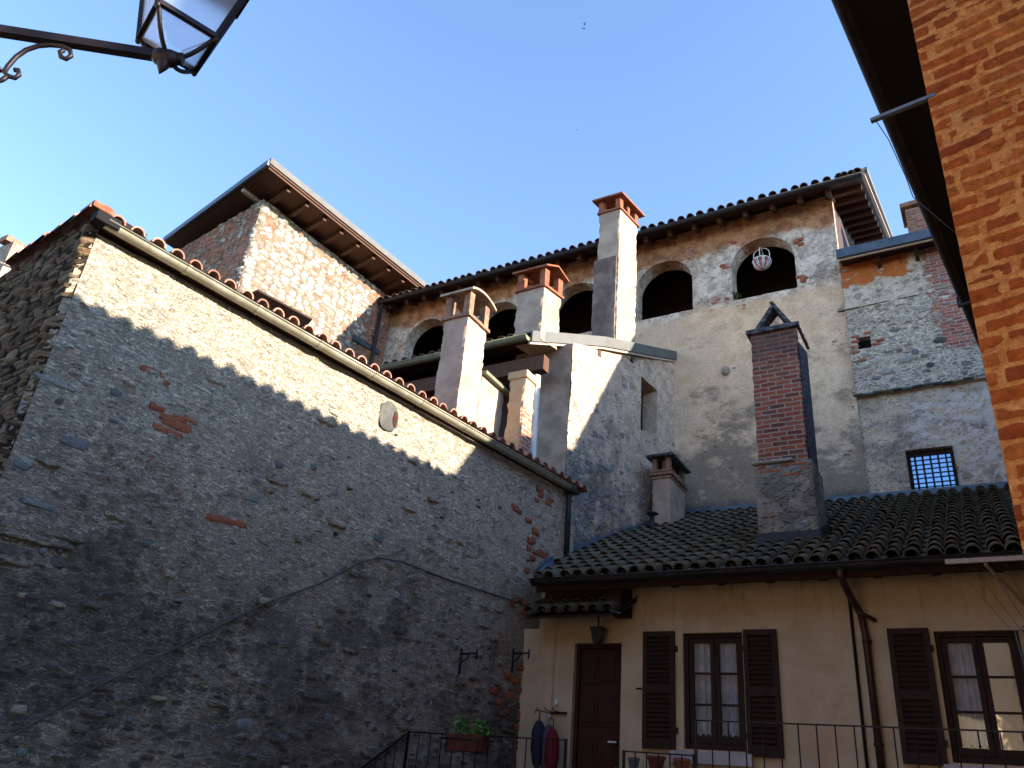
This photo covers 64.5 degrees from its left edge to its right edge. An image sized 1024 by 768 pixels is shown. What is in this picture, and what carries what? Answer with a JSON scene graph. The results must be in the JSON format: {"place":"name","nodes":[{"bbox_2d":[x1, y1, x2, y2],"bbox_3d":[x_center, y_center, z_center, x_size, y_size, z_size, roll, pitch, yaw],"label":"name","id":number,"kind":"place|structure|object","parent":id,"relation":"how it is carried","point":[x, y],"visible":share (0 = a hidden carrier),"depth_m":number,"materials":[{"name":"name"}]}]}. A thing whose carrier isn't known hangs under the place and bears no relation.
{"place":"outdoors","nodes":[
{"label":"outdoors","id":0,"kind":"place"},
{"bbox_2d":[0,234,26,276],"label":"distant house","id":1,"kind":"structure","parent":0,"point":[10,247],"depth_m":30.67,"materials":[{"name":"paint"}]},
{"bbox_2d":[163,158,426,364],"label":"stone tower","id":2,"kind":"structure","parent":0,"point":[273,233],"depth_m":21.11,"materials":[{"name":"beige stone"}]},
{"bbox_2d":[0,0,914,284],"label":"sky","id":3,"kind":"structure","parent":0,"point":[445,131],"materials":[{"name":"blue"}]},
{"bbox_2d":[369,167,892,520],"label":"arcade house","id":4,"kind":"structure","parent":0,"point":[694,272],"depth_m":18.23,"materials":[{"name":"paint"}]},
{"bbox_2d":[732,292,740,299],"bbox_3d":[5.064,-2.007,18.311,0.245,0.195,0.244,-11,-31,28],"label":"sill plant","id":5,"kind":"object","parent":4,"relation":"on","point":[736,295],"visible":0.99,"depth_m":18.29,"materials":[{"name":"green plant"}]},
{"bbox_2d":[752,247,771,270],"bbox_3d":[5.747,-2.916,18.669,0.429,0.671,0.429,-11,-31,28],"label":"hanging basket","id":6,"kind":"object","parent":4,"relation":"hanging from","point":[763,267],"visible":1,"depth_m":18.50,"materials":[{"name":"white paint"}]},
{"bbox_2d":[628,757,639,767],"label":"flower pot","id":7,"kind":"object","parent":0,"point":[631,761],"visible":0.9,"depth_m":9.23,"materials":[{"name":"ceramic"}]},
{"bbox_2d":[647,755,665,767],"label":"flower pot","id":8,"kind":"object","parent":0,"point":[652,760],"visible":0.91,"depth_m":9.09,"materials":[{"name":"red ceramic"}]},
{"bbox_2d":[673,758,690,767],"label":"flower pot","id":9,"kind":"object","parent":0,"point":[677,762],"visible":0.9,"depth_m":8.96,"materials":[{"name":"ceramic"}]},
{"bbox_2d":[836,229,1009,501],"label":"wing house","id":10,"kind":"structure","parent":0,"point":[919,377],"depth_m":15.43,"materials":[{"name":"stone"}]},
{"bbox_2d":[899,200,927,232],"bbox_3d":[9.842,-3.201,19.092,0.944,2.407,0.880,-11,-31,28],"label":"chimney","id":11,"kind":"object","parent":10,"relation":"on","point":[912,218],"visible":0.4,"depth_m":19.29,"materials":[{"name":"brick"}]},
{"bbox_2d":[906,447,960,497],"bbox_3d":[7.575,1.627,14.595,0.810,0.980,0.164,-11,-31,28],"label":"barred window","id":12,"kind":"structure","parent":10,"relation":"attached to","point":[936,468],"depth_m":14.64,"materials":[{"name":"blue"}]},
{"label":"ground","id":13,"kind":"structure","parent":0,"visible":0},
{"bbox_2d":[0,200,590,767],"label":"stone house","id":14,"kind":"structure","parent":13,"relation":"on","point":[188,450],"depth_m":8.36,"materials":[{"name":"grey stone"}]},
{"bbox_2d":[0,557,525,743],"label":"cable","id":15,"kind":"object","parent":14,"relation":"attached to","point":[97,686],"visible":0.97,"depth_m":7.87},
{"bbox_2d":[458,648,477,673],"bbox_3d":[-0.557,3.530,10.339,0.294,0.320,0.028,-17,-34,36],"label":"wall bracket","id":16,"kind":"object","parent":14,"relation":"attached to","point":[461,654],"depth_m":10.38,"materials":[{"name":"black metal"}]},
{"bbox_2d":[434,286,509,437],"bbox_3d":[-0.638,-0.128,13.057,0.640,2.604,1.440,-11,-31,28],"label":"chimney","id":17,"kind":"object","parent":14,"relation":"on","point":[468,387],"visible":0.75,"depth_m":12.79,"materials":[{"name":"paint"}]},
{"bbox_2d":[511,648,529,672],"bbox_3d":[0.116,3.792,11.140,0.294,0.320,0.028,-17,-34,36],"label":"wall bracket","id":18,"kind":"object","parent":14,"relation":"attached to","point":[520,653],"depth_m":11.17,"materials":[{"name":"black metal"}]},
{"bbox_2d":[504,369,537,452],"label":"brick pillar","id":19,"kind":"structure","parent":14,"relation":"on","point":[523,384],"depth_m":13.03,"materials":[{"name":"paint"}]},
{"bbox_2d":[376,331,676,545],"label":"stair house","id":20,"kind":"structure","parent":14,"relation":"on","point":[606,422],"depth_m":15.21,"materials":[{"name":"grey paint"}]},
{"bbox_2d":[512,264,569,355],"bbox_3d":[0.499,-1.434,15.258,0.895,1.728,0.672,-11,-31,28],"label":"chimney","id":21,"kind":"object","parent":20,"relation":"on","point":[540,298],"visible":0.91,"depth_m":15.10,"materials":[{"name":"paint"}]},
{"bbox_2d":[591,191,644,363],"bbox_3d":[2.280,-2.424,17.616,0.731,4.281,1.098,-16,-34,36],"label":"chimney","id":22,"kind":"object","parent":20,"relation":"on","point":[620,214],"visible":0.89,"depth_m":17.36,"materials":[{"name":"paint"}]},
{"bbox_2d":[530,374,540,457],"bbox_3d":[0.369,0.599,13.341,0.136,1.646,0.206,-11,-31,28],"label":"flue pipe","id":23,"kind":"object","parent":14,"relation":"on","point":[534,426],"visible":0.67,"depth_m":13.30,"materials":[{"name":"silver metal"}]},
{"bbox_2d":[516,481,1023,767],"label":"cream house","id":24,"kind":"structure","parent":13,"relation":"on","point":[868,611],"depth_m":9.97,"materials":[{"name":"beige paint"}]},
{"bbox_2d":[536,707,566,714],"bbox_3d":[0.502,4.334,10.761,0.310,0.042,0.414,-11,-31,28],"label":"umbrella rack","id":25,"kind":"object","parent":24,"relation":"attached to","point":[557,712],"visible":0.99,"depth_m":10.78,"materials":[{"name":"black metal"}]},
{"bbox_2d":[530,709,544,767],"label":"folded umbrella","id":26,"kind":"object","parent":25,"relation":"hanging from","point":[538,729],"visible":0.92,"depth_m":10.48,"materials":[{"name":"fabric"}]},
{"bbox_2d":[541,713,552,767],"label":"folded umbrella","id":27,"kind":"object","parent":25,"relation":"hanging from","point":[548,726],"visible":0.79,"depth_m":10.49,"materials":[{"name":"grey fabric"}]},
{"bbox_2d":[544,717,558,767],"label":"folded umbrella","id":28,"kind":"object","parent":25,"relation":"hanging from","point":[552,733],"visible":0.96,"depth_m":10.29,"materials":[{"name":"red fabric"}]},
{"bbox_2d":[555,634,559,704],"bbox_3d":[0.640,3.919,11.165,0.043,0.940,0.046,-11,-31,28],"label":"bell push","id":29,"kind":"object","parent":24,"relation":"attached to","point":[556,701],"visible":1,"depth_m":11.01,"materials":[{"name":"white paint"}]},
{"bbox_2d":[572,644,621,767],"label":"door","id":30,"kind":"structure","parent":24,"relation":"in","point":[596,731],"depth_m":10.80,"materials":[{"name":"red wood"}]},
{"bbox_2d":[589,617,606,643],"bbox_3d":[1.161,3.254,10.914,0.180,0.450,0.180,-11,-31,28],"label":"porch lantern","id":31,"kind":"object","parent":24,"relation":"hanging from","point":[597,633],"visible":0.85,"depth_m":10.81,"materials":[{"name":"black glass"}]},
{"bbox_2d":[646,511,657,529],"bbox_3d":[2.545,2.536,14.742,0.240,0.469,0.240,-11,-31,28],"label":"vent pipe","id":32,"kind":"object","parent":24,"relation":"on","point":[652,514],"visible":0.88,"depth_m":14.75,"materials":[{"name":"metal"}]},
{"bbox_2d":[646,452,690,525],"bbox_3d":[3.028,2.335,15.651,0.560,1.740,1.068,-11,-31,28],"label":"chimney","id":33,"kind":"object","parent":24,"relation":"on","point":[669,489],"visible":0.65,"depth_m":15.52,"materials":[{"name":"paint"}]},
{"bbox_2d":[684,633,745,751],"bbox_3d":[2.550,3.837,10.138,0.770,1.380,0.090,-11,-31,28],"label":"window","id":34,"kind":"structure","parent":24,"relation":"in","point":[714,669],"depth_m":10.14,"materials":[{"name":"red wood"}]},
{"bbox_2d":[746,301,830,547],"bbox_3d":[4.114,0.710,12.204,0.888,4.229,0.836,-11,-31,28],"label":"brick chimney","id":35,"kind":"object","parent":24,"relation":"on","point":[790,499],"visible":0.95,"depth_m":11.86,"materials":[{"name":"brick"}]},
{"bbox_2d":[934,631,1023,765],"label":"window","id":36,"kind":"structure","parent":24,"relation":"in","point":[966,707],"depth_m":8.75,"materials":[{"name":"red wood"}]},
{"bbox_2d":[945,555,1023,665],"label":"drying rack","id":37,"kind":"object","parent":24,"relation":"attached to","point":[985,560],"visible":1,"depth_m":8.59,"materials":[{"name":"grey metal"}]},
{"bbox_2d":[831,0,1023,554],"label":"orange brick house","id":38,"kind":"structure","parent":13,"relation":"on","point":[957,140],"depth_m":3.48,"materials":[{"name":"brick"}]},
{"bbox_2d":[870,92,954,232],"bbox_3d":[1.757,-0.932,3.541,0.283,0.777,0.022,-18,-36,38],"label":"rod bracket","id":39,"kind":"object","parent":38,"relation":"attached to","point":[900,109],"visible":1,"depth_m":3.69,"materials":[{"name":"metal"}]},
{"bbox_2d":[956,297,970,307],"bbox_3d":[1.759,-0.325,3.161,0.047,0.045,0.012,-19,-36,39],"label":"iron hook","id":40,"kind":"object","parent":38,"relation":"attached to","point":[963,304],"visible":1,"depth_m":3.15,"materials":[{"name":"black metal"}]},
{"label":"terrace","id":41,"kind":"structure","parent":13,"relation":"on","visible":0},
{"bbox_2d":[403,731,567,767],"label":"railing","id":42,"kind":"object","parent":41,"relation":"on","point":[526,738],"visible":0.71,"depth_m":8.79,"materials":[{"name":"black metal"}]},
{"bbox_2d":[360,733,406,767],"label":"stair railing","id":43,"kind":"object","parent":42,"relation":"attached to","point":[383,751],"visible":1,"depth_m":9.10,"materials":[{"name":"black metal"}]},
{"bbox_2d":[439,715,494,754],"bbox_3d":[-0.477,3.846,8.910,0.608,0.389,0.287,-11,-31,28],"label":"planter box","id":44,"kind":"object","parent":42,"relation":"attached to","point":[475,741],"visible":1,"depth_m":8.82,"materials":[{"name":"brown plastic"}]},
{"bbox_2d":[622,750,694,767],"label":"railing","id":45,"kind":"object","parent":41,"relation":"on","point":[635,752],"visible":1,"depth_m":7.92,"materials":[{"name":"black metal"}]},
{"bbox_2d":[694,719,1023,767],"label":"railing","id":46,"kind":"object","parent":41,"relation":"on","point":[745,722],"visible":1,"depth_m":7.22,"materials":[{"name":"black metal"}]},
{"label":"corner house","id":47,"kind":"object","parent":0,"visible":0},
{"bbox_2d":[0,0,249,82],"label":"street lamp","id":48,"kind":"object","parent":47,"relation":"attached to","point":[187,35],"visible":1,"depth_m":2.91,"materials":[{"name":"black metal"}]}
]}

